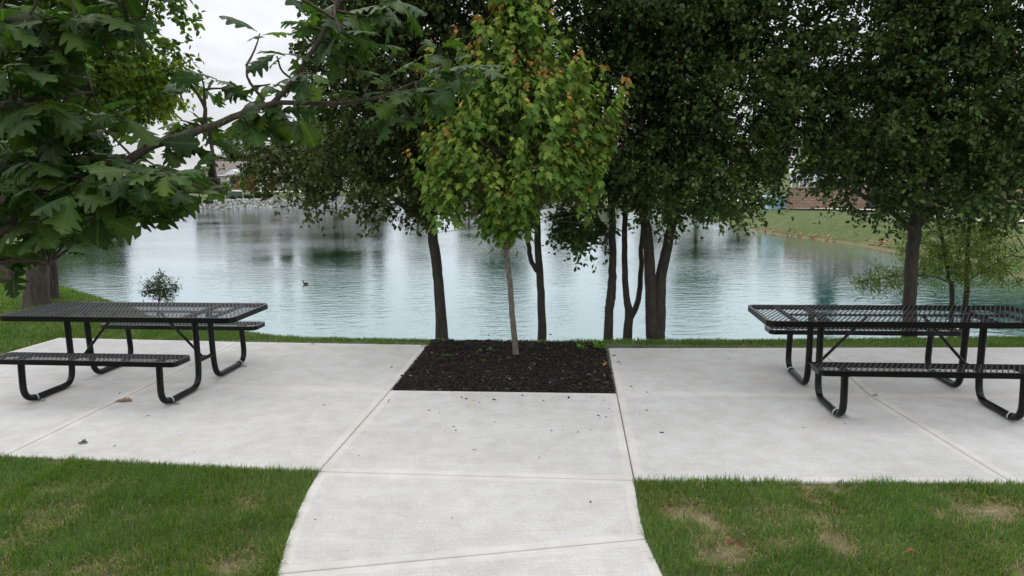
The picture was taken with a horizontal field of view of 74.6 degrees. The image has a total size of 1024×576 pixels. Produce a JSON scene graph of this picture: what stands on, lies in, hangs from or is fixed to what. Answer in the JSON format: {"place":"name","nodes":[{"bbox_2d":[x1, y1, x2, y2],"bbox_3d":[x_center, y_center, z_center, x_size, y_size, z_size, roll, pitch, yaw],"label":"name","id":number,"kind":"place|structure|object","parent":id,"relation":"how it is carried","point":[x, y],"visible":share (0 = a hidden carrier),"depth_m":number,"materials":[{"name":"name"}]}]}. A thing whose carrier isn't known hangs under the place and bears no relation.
{"place":"outdoors","nodes":[
{"label":"outdoors","id":0,"kind":"place"},
{"bbox_2d":[0,451,322,575],"bbox_3d":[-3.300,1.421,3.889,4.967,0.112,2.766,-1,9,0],"label":"lawn grass","id":1,"kind":"structure","parent":0,"point":[280,487],"depth_m":4.12,"materials":[{"name":"green plant"}]},
{"bbox_2d":[0,0,507,297],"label":"oak tree","id":2,"kind":"object","parent":1,"relation":"on","point":[103,201],"visible":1,"depth_m":2.31,"materials":[{"name":"green plant"}]},
{"bbox_2d":[232,190,348,191],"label":"road","id":3,"kind":"structure","parent":0,"point":[274,191],"depth_m":120.46,"materials":[{"name":"grey"}]},
{"bbox_2d":[0,173,1023,471],"bbox_3d":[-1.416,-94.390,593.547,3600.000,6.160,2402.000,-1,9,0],"label":"ground","id":4,"kind":"structure","parent":0,"point":[836,225],"depth_m":38.91,"materials":[{"name":"green plant"}]},
{"bbox_2d":[0,274,143,354],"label":"bank grass","id":5,"kind":"structure","parent":4,"relation":"on","point":[63,291],"depth_m":9.96,"materials":[{"name":"green plant"}]},
{"bbox_2d":[0,381,150,457],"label":"patio slab","id":6,"kind":"structure","parent":4,"relation":"on","point":[24,422],"depth_m":6.16,"materials":[{"name":"concrete"}]},
{"bbox_2d":[0,0,205,307],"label":"shade tree","id":7,"kind":"object","parent":4,"relation":"on","point":[36,292],"visible":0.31,"depth_m":10.56,"materials":[{"name":"green plant"}]},
{"bbox_2d":[98,134,115,154],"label":"evergreen","id":8,"kind":"object","parent":4,"relation":"on","point":[106,148],"visible":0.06,"depth_m":77.97,"materials":[{"name":"green plant"}]},
{"bbox_2d":[7,0,212,300],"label":"shade tree","id":9,"kind":"object","parent":4,"relation":"on","point":[156,106],"visible":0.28,"depth_m":11.23,"materials":[{"name":"green plant"}]},
{"bbox_2d":[0,338,236,384],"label":"patio slab","id":10,"kind":"structure","parent":4,"relation":"on","point":[87,374],"depth_m":7.58,"materials":[{"name":"concrete"}]},
{"bbox_2d":[0,302,267,403],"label":"picnic table","id":11,"kind":"object","parent":10,"relation":"on","point":[162,321],"visible":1,"depth_m":6.58,"materials":[{"name":"black metal"}]},
{"bbox_2d":[137,268,182,316],"bbox_3d":[-5.410,0.150,10.367,0.653,0.918,0.614,-1,9,0],"label":"sapling","id":12,"kind":"object","parent":4,"relation":"on","point":[159,285],"visible":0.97,"depth_m":10.31,"materials":[{"name":"green plant"}]},
{"bbox_2d":[5,384,389,473],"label":"patio slab","id":13,"kind":"structure","parent":4,"relation":"on","point":[268,426],"depth_m":5.57,"materials":[{"name":"concrete"}]},
{"bbox_2d":[116,397,131,400],"bbox_3d":[-3.634,1.046,6.311,0.154,0.008,0.127,-4,10,-19],"label":"fallen leaf","id":14,"kind":"object","parent":13,"relation":"on","point":[125,399],"visible":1,"depth_m":6.31,"materials":[{"name":"brown plant"}]},
{"bbox_2d":[198,166,208,176],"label":"tree","id":15,"kind":"object","parent":4,"relation":"on","point":[202,169],"visible":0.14,"depth_m":116.40,"materials":[{"name":"green plant"}]},
{"bbox_2d":[207,165,218,184],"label":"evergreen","id":16,"kind":"object","parent":4,"relation":"on","point":[210,172],"visible":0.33,"depth_m":117.73,"materials":[{"name":"green plant"}]},
{"bbox_2d":[221,180,231,197],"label":"tree","id":17,"kind":"object","parent":4,"relation":"on","point":[227,188],"visible":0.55,"depth_m":103.69,"materials":[{"name":"green plant"}]},
{"bbox_2d":[215,130,241,161],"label":"tree","id":18,"kind":"object","parent":4,"relation":"on","point":[231,155],"visible":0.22,"depth_m":160.57,"materials":[{"name":"green plant"}]},
{"bbox_2d":[227,191,241,198],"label":"utility box","id":19,"kind":"object","parent":4,"relation":"on","point":[236,194],"visible":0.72,"depth_m":102.56,"materials":[{"name":"green metal"}]},
{"bbox_2d":[235,174,247,194],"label":"tree","id":20,"kind":"object","parent":4,"relation":"on","point":[242,186],"visible":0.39,"depth_m":110.05,"materials":[{"name":"green plant"}]},
{"bbox_2d":[230,131,266,160],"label":"tree","id":21,"kind":"object","parent":4,"relation":"on","point":[239,142],"visible":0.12,"depth_m":143.13,"materials":[{"name":"green plant"}]},
{"bbox_2d":[203,159,295,189],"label":"house","id":22,"kind":"structure","parent":4,"relation":"on","point":[231,169],"depth_m":129.48,"materials":[{"name":"beige"}]},
{"bbox_2d":[244,177,256,192],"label":"tree","id":23,"kind":"object","parent":4,"relation":"on","point":[251,186],"visible":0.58,"depth_m":108.38,"materials":[{"name":"green plant"}]},
{"bbox_2d":[154,342,427,390],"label":"patio slab","id":24,"kind":"structure","parent":4,"relation":"on","point":[330,365],"depth_m":7.37,"materials":[{"name":"concrete"}]},
{"bbox_2d":[199,195,404,209],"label":"riprap stones","id":25,"kind":"object","parent":4,"relation":"on","point":[254,204],"visible":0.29,"depth_m":99.19,"materials":[{"name":"stone"}]},
{"bbox_2d":[291,122,318,153],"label":"tree","id":26,"kind":"object","parent":4,"relation":"on","point":[301,147],"visible":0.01,"depth_m":145.59,"materials":[{"name":"green plant"}]},
{"bbox_2d":[292,108,358,180],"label":"tree","id":27,"kind":"object","parent":4,"relation":"on","point":[342,156],"visible":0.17,"depth_m":106.60,"materials":[{"name":"green plant"}]},
{"bbox_2d":[218,0,517,339],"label":"pear tree","id":28,"kind":"object","parent":4,"relation":"on","point":[441,17],"visible":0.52,"depth_m":8.06,"materials":[{"name":"green plant"}]},
{"bbox_2d":[277,472,645,574],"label":"path slab","id":29,"kind":"structure","parent":4,"relation":"on","point":[366,519],"depth_m":4.03,"materials":[{"name":"concrete"}]},
{"bbox_2d":[277,540,662,575],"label":"path slab","id":30,"kind":"structure","parent":4,"relation":"on","point":[629,558],"depth_m":3.53,"materials":[{"name":"concrete"}]},
{"bbox_2d":[321,390,632,480],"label":"patio slab","id":31,"kind":"structure","parent":4,"relation":"on","point":[504,434],"depth_m":5.28,"materials":[{"name":"concrete"}]},
{"bbox_2d":[62,358,844,519],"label":"mulch crumbs","id":32,"kind":"object","parent":31,"relation":"on","point":[488,396],"visible":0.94,"depth_m":5.88,"materials":[{"name":"black plant"}]},
{"bbox_2d":[4,340,992,575],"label":"slab bedding","id":33,"kind":"object","parent":4,"relation":"on","point":[668,346],"visible":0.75,"depth_m":8.01,"materials":[{"name":"grey concrete"}]},
{"bbox_2d":[391,334,620,399],"bbox_3d":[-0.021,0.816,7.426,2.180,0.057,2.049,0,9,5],"label":"mulch bed","id":34,"kind":"object","parent":4,"relation":"on","point":[504,387],"visible":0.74,"depth_m":6.93,"materials":[{"name":"black wood"}]},
{"bbox_2d":[401,0,635,354],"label":"young maple","id":35,"kind":"object","parent":34,"relation":"on","point":[505,203],"visible":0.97,"depth_m":6.98,"materials":[{"name":"green plant"}]},
{"bbox_2d":[591,339,605,348],"bbox_3d":[1.034,0.653,7.938,0.173,0.110,0.253,-9,13,-42],"label":"weed","id":36,"kind":"object","parent":34,"relation":"on","point":[598,345],"visible":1,"depth_m":7.94,"materials":[{"name":"green plant"}]},
{"bbox_2d":[0,314,1023,361],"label":"bank grass","id":37,"kind":"structure","parent":4,"relation":"on","point":[151,334],"depth_m":8.38,"materials":[{"name":"green plant"}]},
{"bbox_2d":[455,0,628,340],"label":"pear tree","id":38,"kind":"object","parent":4,"relation":"on","point":[537,267],"visible":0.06,"depth_m":8.66,"materials":[{"name":"green plant"}]},
{"bbox_2d":[541,0,708,342],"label":"pear tree","id":39,"kind":"object","parent":4,"relation":"on","point":[580,238],"visible":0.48,"depth_m":8.13,"materials":[{"name":"green plant"}]},
{"bbox_2d":[599,0,747,339],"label":"pear tree","id":40,"kind":"object","parent":4,"relation":"on","point":[630,312],"visible":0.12,"depth_m":8.82,"materials":[{"name":"green plant"}]},
{"bbox_2d":[672,95,731,157],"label":"tree","id":41,"kind":"object","parent":4,"relation":"on","point":[712,113],"depth_m":100.63,"materials":[{"name":"green plant"}]},
{"bbox_2d":[575,0,875,342],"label":"pear tree","id":42,"kind":"object","parent":4,"relation":"on","point":[785,84],"visible":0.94,"depth_m":7.88,"materials":[{"name":"green plant"}]},
{"bbox_2d":[608,348,868,395],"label":"patio slab","id":43,"kind":"structure","parent":4,"relation":"on","point":[737,371],"depth_m":6.92,"materials":[{"name":"concrete"}]},
{"bbox_2d":[728,137,754,181],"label":"tree","id":44,"kind":"object","parent":4,"relation":"on","point":[745,154],"visible":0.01,"depth_m":86.14,"materials":[{"name":"green plant"}]},
{"bbox_2d":[762,195,785,209],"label":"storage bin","id":45,"kind":"object","parent":4,"relation":"on","point":[775,207],"visible":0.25,"depth_m":51.23,"materials":[{"name":"blue plastic"}]},
{"bbox_2d":[762,145,791,191],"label":"tree","id":46,"kind":"object","parent":4,"relation":"on","point":[777,165],"visible":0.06,"depth_m":79.79,"materials":[{"name":"green plant"}]},
{"bbox_2d":[796,132,820,170],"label":"tree","id":47,"kind":"object","parent":4,"relation":"on","point":[809,164],"visible":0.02,"depth_m":70.65,"materials":[{"name":"green plant"}]},
{"bbox_2d":[617,394,1008,485],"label":"patio slab","id":48,"kind":"structure","parent":4,"relation":"on","point":[746,436],"depth_m":5.10,"materials":[{"name":"concrete"}]},
{"bbox_2d":[786,176,866,209],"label":"retaining wall","id":49,"kind":"structure","parent":4,"relation":"on","point":[799,203],"depth_m":48.75,"materials":[{"name":"brown"}]},
{"bbox_2d":[808,97,851,185],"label":"evergreen","id":50,"kind":"object","parent":4,"relation":"on","point":[831,150],"visible":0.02,"depth_m":58.38,"materials":[{"name":"green plant"}]},
{"bbox_2d":[852,122,876,155],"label":"tree","id":51,"kind":"object","parent":4,"relation":"on","point":[865,133],"visible":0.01,"depth_m":64.60,"materials":[{"name":"green plant"}]},
{"bbox_2d":[729,199,1023,221],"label":"footpath","id":52,"kind":"structure","parent":4,"relation":"on","point":[870,209],"depth_m":46.91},
{"bbox_2d":[752,226,1005,263],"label":"clay clods","id":53,"kind":"object","parent":4,"relation":"on","point":[878,244],"visible":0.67,"depth_m":38.13,"materials":[{"name":"soil"}]},
{"bbox_2d":[787,0,1023,337],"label":"pear tree","id":54,"kind":"object","parent":4,"relation":"on","point":[978,118],"visible":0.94,"depth_m":7.84,"materials":[{"name":"green plant"}]},
{"bbox_2d":[823,347,1023,395],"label":"patio slab","id":55,"kind":"structure","parent":4,"relation":"on","point":[888,386],"depth_m":6.90,"materials":[{"name":"concrete"}]},
{"bbox_2d":[748,304,1023,420],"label":"picnic table","id":56,"kind":"object","parent":55,"relation":"on","point":[812,326],"visible":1,"depth_m":5.88,"materials":[{"name":"black metal"}]},
{"bbox_2d":[845,173,1023,336],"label":"locust sapling","id":57,"kind":"object","parent":4,"relation":"on","point":[943,249],"visible":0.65,"depth_m":10.08,"materials":[{"name":"green plant"}]},
{"bbox_2d":[871,396,1023,484],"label":"patio slab","id":58,"kind":"structure","parent":4,"relation":"on","point":[974,428],"depth_m":5.38,"materials":[{"name":"concrete"}]},
{"bbox_2d":[7,0,1023,178],"label":"sky","id":59,"kind":"structure","parent":0,"point":[225,50],"materials":[{"name":"white"}]},
{"bbox_2d":[21,203,1023,341],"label":"lake water","id":60,"kind":"structure","parent":0,"point":[380,284],"depth_m":26.05,"materials":[{"name":"teal liquid"}]},
{"bbox_2d":[790,169,850,186],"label":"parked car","id":61,"kind":"object","parent":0,"point":[801,183],"visible":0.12,"depth_m":51.49,"materials":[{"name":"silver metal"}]},
{"bbox_2d":[631,472,1023,575],"bbox_3d":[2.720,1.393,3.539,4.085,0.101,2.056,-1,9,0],"label":"lawn grass","id":62,"kind":"structure","parent":0,"point":[1003,555],"depth_m":3.85,"materials":[{"name":"green plant"}]},
{"bbox_2d":[788,186,1002,206],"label":"car park terrace","id":63,"kind":"object","parent":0,"point":[870,203],"visible":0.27,"depth_m":46.93,"materials":[{"name":"concrete"}]}
]}

